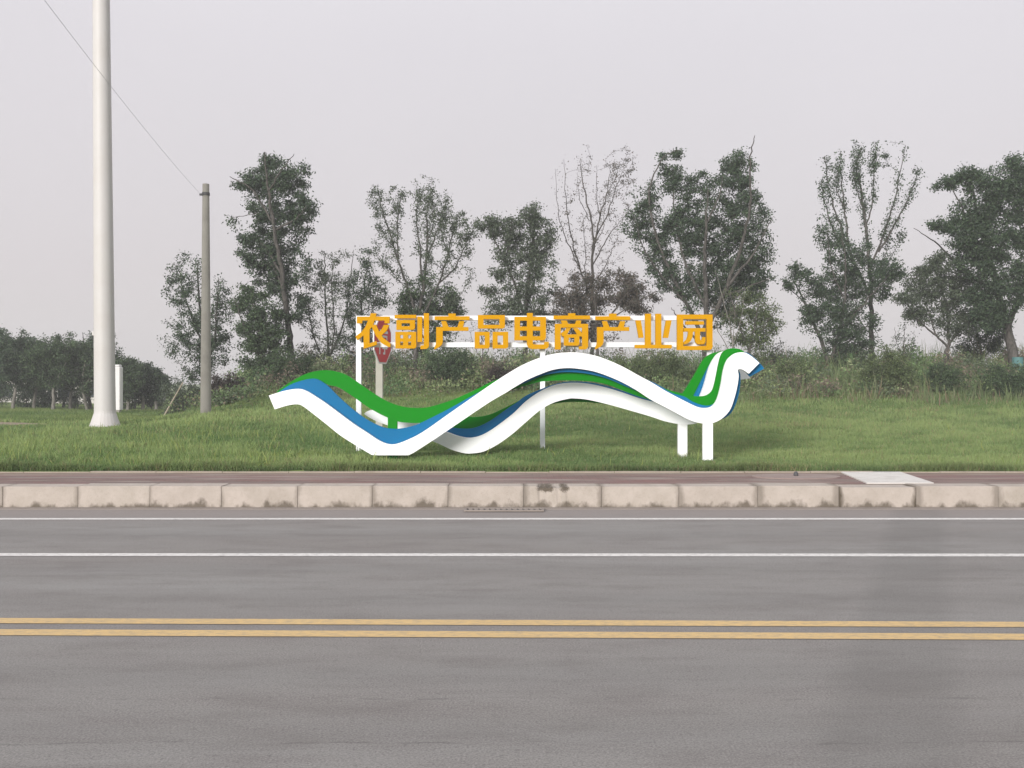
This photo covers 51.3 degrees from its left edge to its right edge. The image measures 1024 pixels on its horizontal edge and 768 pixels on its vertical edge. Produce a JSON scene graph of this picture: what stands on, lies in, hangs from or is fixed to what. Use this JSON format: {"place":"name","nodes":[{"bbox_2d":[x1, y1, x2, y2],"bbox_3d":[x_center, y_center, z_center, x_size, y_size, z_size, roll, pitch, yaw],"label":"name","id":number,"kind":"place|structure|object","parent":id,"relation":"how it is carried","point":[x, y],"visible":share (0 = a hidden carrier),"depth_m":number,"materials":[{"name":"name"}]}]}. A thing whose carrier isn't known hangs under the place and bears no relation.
{"place":"outdoors","nodes":[
{"label":"outdoors","id":0,"kind":"place"},
{"bbox_2d":[0,398,232,427],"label":"lawn grass","id":1,"kind":"structure","parent":0,"point":[35,414],"depth_m":42.89,"materials":[{"name":"green plant"}]},
{"bbox_2d":[0,509,1023,767],"bbox_3d":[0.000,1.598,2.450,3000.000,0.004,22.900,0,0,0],"label":"road","id":2,"kind":"structure","parent":0,"point":[544,639],"depth_m":6.71,"materials":[{"name":"grey asphalt"}]},
{"bbox_2d":[464,508,543,511],"bbox_3d":[-0.101,1.583,13.440,1.000,0.018,0.260,0,0,0],"label":"storm drain","id":3,"kind":"object","parent":2,"relation":"on","point":[503,509],"visible":1,"depth_m":13.31,"materials":[{"name":"metal"}]},
{"bbox_2d":[0,473,1023,485],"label":"pavement","id":4,"kind":"structure","parent":0,"point":[523,478],"depth_m":15.02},
{"bbox_2d":[752,472,839,478],"bbox_3d":[4.072,1.294,15.300,1.260,0.075,0.840,0,0,0],"label":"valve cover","id":5,"kind":"object","parent":4,"relation":"in","point":[795,475],"visible":1,"depth_m":15.19,"materials":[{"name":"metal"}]},
{"bbox_2d":[841,471,932,483],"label":"path","id":6,"kind":"structure","parent":4,"relation":"on","point":[885,477],"depth_m":15.00,"materials":[{"name":"white concrete"}]},
{"bbox_2d":[0,376,1023,472],"bbox_3d":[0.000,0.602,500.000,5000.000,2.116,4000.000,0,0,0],"label":"ground","id":7,"kind":"structure","parent":0,"point":[518,394],"depth_m":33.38,"materials":[{"name":"green plant"}]},
{"bbox_2d":[0,384,11,405],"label":"shrub","id":8,"kind":"object","parent":7,"relation":"on","point":[2,390],"visible":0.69,"depth_m":58.08,"materials":[{"name":"green plant"}]},
{"bbox_2d":[0,327,18,387],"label":"tree","id":9,"kind":"object","parent":7,"relation":"on","point":[7,338],"visible":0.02,"depth_m":53.12,"materials":[{"name":"green plant"}]},
{"bbox_2d":[0,327,42,408],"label":"tree","id":10,"kind":"object","parent":7,"relation":"on","point":[14,377],"visible":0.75,"depth_m":51.97,"materials":[{"name":"green plant"}]},
{"bbox_2d":[3,382,40,407],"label":"shrub","id":11,"kind":"object","parent":7,"relation":"on","point":[21,397],"visible":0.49,"depth_m":57.68,"materials":[{"name":"green plant"}]},
{"bbox_2d":[0,422,43,424],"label":"bare path","id":12,"kind":"structure","parent":7,"relation":"on","point":[10,423],"depth_m":33.42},
{"bbox_2d":[16,335,50,407],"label":"tree","id":13,"kind":"object","parent":7,"relation":"on","point":[34,397],"visible":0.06,"depth_m":55.00,"materials":[{"name":"green plant"}]},
{"bbox_2d":[27,386,59,407],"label":"shrub","id":14,"kind":"object","parent":7,"relation":"on","point":[45,398],"visible":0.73,"depth_m":57.59,"materials":[{"name":"green plant"}]},
{"bbox_2d":[17,332,87,408],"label":"tree","id":15,"kind":"object","parent":7,"relation":"on","point":[47,356],"visible":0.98,"depth_m":51.73,"materials":[{"name":"green plant"}]},
{"bbox_2d":[41,343,74,406],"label":"tree","id":16,"kind":"object","parent":7,"relation":"on","point":[63,405],"visible":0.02,"depth_m":60.05,"materials":[{"name":"green plant"}]},
{"bbox_2d":[51,385,91,408],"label":"shrub","id":17,"kind":"object","parent":7,"relation":"on","point":[76,402],"visible":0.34,"depth_m":57.54,"materials":[{"name":"green plant"}]},
{"bbox_2d":[54,330,90,408],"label":"tree","id":18,"kind":"object","parent":7,"relation":"on","point":[71,392],"visible":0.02,"depth_m":56.02,"materials":[{"name":"green plant"}]},
{"bbox_2d":[60,338,93,408],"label":"tree","id":19,"kind":"object","parent":7,"relation":"on","point":[85,384],"visible":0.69,"depth_m":52.54,"materials":[{"name":"green plant"}]},
{"bbox_2d":[0,372,170,402],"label":"house","id":20,"kind":"structure","parent":7,"relation":"on","point":[92,400],"depth_m":75.00,"materials":[{"name":"glass"}]},
{"bbox_2d":[82,330,125,408],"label":"tree","id":21,"kind":"object","parent":7,"relation":"on","point":[91,338],"visible":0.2,"depth_m":57.94,"materials":[{"name":"green plant"}]},
{"bbox_2d":[89,0,119,427],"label":"mast pole","id":22,"kind":"object","parent":7,"relation":"on","point":[103,333],"visible":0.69,"depth_m":28.19,"materials":[{"name":"metal"}]},
{"bbox_2d":[89,348,125,393],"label":"tree","id":23,"kind":"object","parent":7,"relation":"on","point":[118,353],"visible":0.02,"depth_m":54.18,"materials":[{"name":"green plant"}]},
{"bbox_2d":[115,365,122,412],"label":"post","id":24,"kind":"object","parent":7,"relation":"on","point":[119,384],"visible":0.39,"depth_m":48.81,"materials":[{"name":"metal"}]},
{"bbox_2d":[115,355,147,409],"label":"tree","id":25,"kind":"object","parent":7,"relation":"on","point":[132,381],"visible":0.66,"depth_m":52.64,"materials":[{"name":"green plant"}]},
{"bbox_2d":[123,391,147,408],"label":"shrub","id":26,"kind":"object","parent":7,"relation":"on","point":[131,403],"visible":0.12,"depth_m":57.44,"materials":[{"name":"green plant"}]},
{"bbox_2d":[133,360,156,409],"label":"tree","id":27,"kind":"object","parent":7,"relation":"on","point":[146,365],"visible":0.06,"depth_m":55.86,"materials":[{"name":"green plant"}]},
{"bbox_2d":[134,388,171,408],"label":"shrub","id":28,"kind":"object","parent":7,"relation":"on","point":[150,405],"visible":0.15,"depth_m":57.92,"materials":[{"name":"green plant"}]},
{"bbox_2d":[138,365,174,409],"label":"tree","id":29,"kind":"object","parent":7,"relation":"on","point":[154,379],"visible":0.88,"depth_m":53.68,"materials":[{"name":"green plant"}]},
{"bbox_2d":[164,382,182,414],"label":"leaning stake","id":30,"kind":"object","parent":7,"relation":"on","point":[173,399],"visible":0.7,"depth_m":41.98,"materials":[{"name":"brown wood"}]},
{"bbox_2d":[157,369,199,414],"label":"shrub","id":31,"kind":"object","parent":7,"relation":"on","point":[178,396],"visible":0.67,"depth_m":43.92,"materials":[{"name":"green plant"}]},
{"bbox_2d":[157,249,236,384],"bbox_3d":[-11.764,-2.079,40.372,3.030,6.042,2.744,0,0,0],"label":"loose tree","id":32,"kind":"object","parent":7,"relation":"on","point":[195,322],"visible":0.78,"depth_m":39.96,"materials":[{"name":"green plant"}]},
{"bbox_2d":[199,183,210,413],"bbox_3d":[-9.328,-2.430,32.500,0.326,7.327,0.326,0,0,45],"label":"concrete pole","id":33,"kind":"object","parent":7,"relation":"on","point":[205,392],"visible":0.85,"depth_m":32.39,"materials":[{"name":"concrete"}]},
{"bbox_2d":[45,1,193,186],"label":"overhead cable","id":34,"kind":"object","parent":33,"relation":"attached to","point":[109,84],"visible":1,"depth_m":18.95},
{"bbox_2d":[211,371,246,399],"bbox_3d":[-9.860,0.147,36.795,1.846,1.347,1.576,0,0,0],"label":"shrub","id":35,"kind":"object","parent":7,"relation":"on","point":[217,383],"visible":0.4,"depth_m":36.62,"materials":[{"name":"green plant"}]},
{"bbox_2d":[224,281,294,382],"bbox_3d":[-9.144,-1.785,38.782,2.761,3.938,1.927,0,0,0],"label":"bushy tree","id":36,"kind":"object","parent":7,"relation":"on","point":[268,336],"visible":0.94,"depth_m":38.62,"materials":[{"name":"green plant"}]},
{"bbox_2d":[221,150,322,360],"bbox_3d":[-8.945,-4.378,39.609,3.936,8.825,3.241,0,0,0],"label":"tall tree","id":37,"kind":"object","parent":7,"relation":"on","point":[267,186],"visible":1,"depth_m":39.59,"materials":[{"name":"green plant"}]},
{"bbox_2d":[267,348,315,386],"bbox_3d":[-7.564,-0.488,37.184,1.911,1.692,1.845,0,0,0],"label":"shrub","id":38,"kind":"object","parent":7,"relation":"on","point":[306,361],"visible":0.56,"depth_m":36.89,"materials":[{"name":"green plant"}]},
{"bbox_2d":[295,249,359,371],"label":"slender tree","id":39,"kind":"object","parent":7,"relation":"on","point":[324,278],"visible":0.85,"depth_m":40.80,"materials":[{"name":"green plant"}]},
{"bbox_2d":[334,245,393,363],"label":"slender tree","id":40,"kind":"object","parent":7,"relation":"on","point":[365,295],"visible":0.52,"depth_m":40.99,"materials":[{"name":"green plant"}]},
{"bbox_2d":[373,321,390,426],"bbox_3d":[-3.240,-0.096,25.869,0.245,2.997,1.109,0,0,15],"label":"stop sign","id":41,"kind":"object","parent":7,"relation":"on","point":[382,354],"visible":0.5,"depth_m":25.93,"materials":[{"name":"metal"}]},
{"bbox_2d":[365,174,483,373],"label":"forked tree","id":42,"kind":"object","parent":7,"relation":"on","point":[441,228],"visible":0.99,"depth_m":40.56,"materials":[{"name":"green plant"}]},
{"bbox_2d":[389,270,467,357],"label":"round tree","id":43,"kind":"object","parent":7,"relation":"on","point":[404,301],"visible":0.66,"depth_m":41.19,"materials":[{"name":"green plant"}]},
{"bbox_2d":[419,347,478,387],"bbox_3d":[-2.171,-0.581,36.862,2.081,1.755,1.659,0,0,0],"label":"shrub","id":44,"kind":"object","parent":7,"relation":"on","point":[452,366],"visible":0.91,"depth_m":36.69,"materials":[{"name":"green plant"}]},
{"bbox_2d":[461,321,496,363],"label":"sapling","id":45,"kind":"object","parent":7,"relation":"on","point":[480,339],"visible":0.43,"depth_m":39.09,"materials":[{"name":"green plant"}]},
{"bbox_2d":[483,361,517,388],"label":"shrub","id":46,"kind":"object","parent":7,"relation":"on","point":[497,372],"visible":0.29,"depth_m":35.82,"materials":[{"name":"green plant"}]},
{"bbox_2d":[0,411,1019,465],"bbox_3d":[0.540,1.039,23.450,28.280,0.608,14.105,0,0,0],"label":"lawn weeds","id":47,"kind":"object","parent":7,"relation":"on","point":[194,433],"visible":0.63,"depth_m":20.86,"materials":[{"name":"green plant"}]},
{"bbox_2d":[0,483,1023,506],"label":"kerb","id":48,"kind":"structure","parent":7,"relation":"on","point":[484,495],"depth_m":13.80,"materials":[{"name":"concrete"}]},
{"bbox_2d":[0,507,1023,508],"bbox_3d":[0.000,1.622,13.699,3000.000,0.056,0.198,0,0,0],"label":"gutter","id":49,"kind":"object","parent":7,"relation":"on","point":[512,507],"depth_m":13.77,"materials":[{"name":"grey concrete"}]},
{"bbox_2d":[0,471,1023,472],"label":"pavement edging","id":50,"kind":"object","parent":7,"relation":"on","point":[507,472],"visible":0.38,"depth_m":15.98,"materials":[{"name":"grey concrete"}]},
{"bbox_2d":[468,198,561,361],"bbox_3d":[0.340,-3.545,39.807,3.493,6.927,2.747,0,0,-35],"label":"leafy tree","id":51,"kind":"object","parent":7,"relation":"on","point":[514,304],"visible":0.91,"depth_m":39.81,"materials":[{"name":"green plant"}]},
{"bbox_2d":[269,348,763,460],"bbox_3d":[0.093,0.385,18.870,8.508,2.006,1.240,0,0,0],"label":"wave sculpture","id":52,"kind":"object","parent":7,"relation":"on","point":[707,398],"visible":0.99,"depth_m":18.38,"materials":[{"name":"white paint"}]},
{"bbox_2d":[355,313,712,450],"bbox_3d":[0.427,0.005,20.570,6.880,2.733,0.240,0,0,0],"label":"lettered sign","id":53,"kind":"object","parent":7,"relation":"on","point":[414,341],"visible":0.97,"depth_m":20.45,"materials":[{"name":"orange metal"}]},
{"bbox_2d":[551,144,637,354],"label":"bare tree","id":54,"kind":"object","parent":7,"relation":"on","point":[596,239],"visible":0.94,"depth_m":41.46,"materials":[{"name":"brown plant"}]},
{"bbox_2d":[165,335,1023,415],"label":"tall weeds","id":55,"kind":"object","parent":7,"relation":"on","point":[925,394],"visible":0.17,"depth_m":36.01,"materials":[{"name":"green plant"}]},
{"bbox_2d":[546,265,662,355],"bbox_3d":[3.463,-2.267,40.124,4.532,4.476,2.517,0,0,0],"label":"tree","id":56,"kind":"object","parent":7,"relation":"on","point":[576,300],"visible":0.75,"depth_m":39.73,"materials":[{"name":"green plant"}]},
{"bbox_2d":[195,342,1023,406],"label":"weed clumps","id":57,"kind":"object","parent":7,"relation":"on","point":[367,370],"visible":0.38,"depth_m":37.62,"materials":[{"name":"green plant"}]},
{"bbox_2d":[614,347,638,370],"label":"shrub","id":58,"kind":"object","parent":7,"relation":"on","point":[618,361],"visible":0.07,"depth_m":37.62,"materials":[{"name":"green plant"}]},
{"bbox_2d":[624,348,691,388],"bbox_3d":[5.040,-0.467,36.671,2.405,1.746,2.277,0,0,0],"label":"shrub","id":59,"kind":"object","parent":7,"relation":"on","point":[667,367],"visible":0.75,"depth_m":36.37,"materials":[{"name":"green plant"}]},
{"bbox_2d":[615,136,779,359],"bbox_3d":[6.891,-4.456,39.771,5.962,8.963,3.805,0,0,17],"label":"broad tree","id":60,"kind":"object","parent":7,"relation":"on","point":[741,264],"visible":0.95,"depth_m":39.74,"materials":[{"name":"green plant"}]},
{"bbox_2d":[711,270,745,348],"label":"wispy tree","id":61,"kind":"object","parent":7,"relation":"on","point":[729,313],"visible":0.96,"depth_m":37.77,"materials":[{"name":"green plant"}]},
{"bbox_2d":[716,286,786,378],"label":"yellowish tree","id":62,"kind":"object","parent":7,"relation":"on","point":[756,316],"visible":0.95,"depth_m":38.39,"materials":[{"name":"green plant"}]},
{"bbox_2d":[762,340,803,372],"bbox_3d":[10.013,-0.838,39.618,1.466,1.658,1.370,0,0,-30],"label":"shrub","id":63,"kind":"object","parent":7,"relation":"on","point":[774,359],"visible":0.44,"depth_m":39.70,"materials":[{"name":"green plant"}]},
{"bbox_2d":[767,354,814,388],"bbox_3d":[9.632,-0.329,36.791,1.564,1.426,1.310,0,0,0],"label":"shrub","id":64,"kind":"object","parent":7,"relation":"on","point":[783,370],"visible":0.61,"depth_m":36.69,"materials":[{"name":"green plant"}]},
{"bbox_2d":[776,213,910,368],"bbox_3d":[12.457,-3.261,40.060,5.036,6.465,2.670,0,0,0],"label":"spreading tree","id":65,"kind":"object","parent":7,"relation":"on","point":[837,313],"visible":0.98,"depth_m":39.75,"materials":[{"name":"green plant"}]},
{"bbox_2d":[815,140,924,361],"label":"upright tree","id":66,"kind":"object","parent":7,"relation":"on","point":[857,177],"visible":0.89,"depth_m":41.42,"materials":[{"name":"green plant"}]},
{"bbox_2d":[856,341,918,392],"bbox_3d":[12.606,-0.484,35.798,2.078,1.961,1.770,0,0,0],"label":"shrub","id":67,"kind":"object","parent":7,"relation":"on","point":[891,369],"visible":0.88,"depth_m":35.65,"materials":[{"name":"green plant"}]},
{"bbox_2d":[891,322,920,359],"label":"sapling","id":68,"kind":"object","parent":7,"relation":"on","point":[899,337],"visible":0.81,"depth_m":39.87,"materials":[{"name":"green plant"}]},
{"bbox_2d":[890,248,983,362],"bbox_3d":[15.700,-2.499,39.100,3.928,4.981,2.086,0,0,0],"label":"crooked tree","id":69,"kind":"object","parent":7,"relation":"on","point":[920,314],"visible":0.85,"depth_m":38.98,"materials":[{"name":"green plant"}]},
{"bbox_2d":[916,360,968,392],"bbox_3d":[14.432,-0.179,35.776,1.589,1.266,1.933,0,0,0],"label":"shrub","id":70,"kind":"object","parent":7,"relation":"on","point":[946,378],"visible":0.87,"depth_m":35.51,"materials":[{"name":"green plant"}]},
{"bbox_2d":[914,151,1023,369],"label":"tree","id":71,"kind":"object","parent":7,"relation":"on","point":[968,229],"visible":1,"depth_m":37.74,"materials":[{"name":"green plant"}]},
{"bbox_2d":[950,320,1016,361],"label":"undergrowth tree","id":72,"kind":"object","parent":7,"relation":"on","point":[994,342],"visible":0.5,"depth_m":41.72,"materials":[{"name":"green plant"}]},
{"bbox_2d":[967,361,1023,396],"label":"shrub","id":73,"kind":"object","parent":7,"relation":"on","point":[1002,379],"visible":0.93,"depth_m":34.76,"materials":[{"name":"green plant"}]},
{"bbox_2d":[0,0,1023,384],"label":"sky","id":74,"kind":"structure","parent":0,"point":[485,99],"materials":[{"name":"grey"}]}
]}

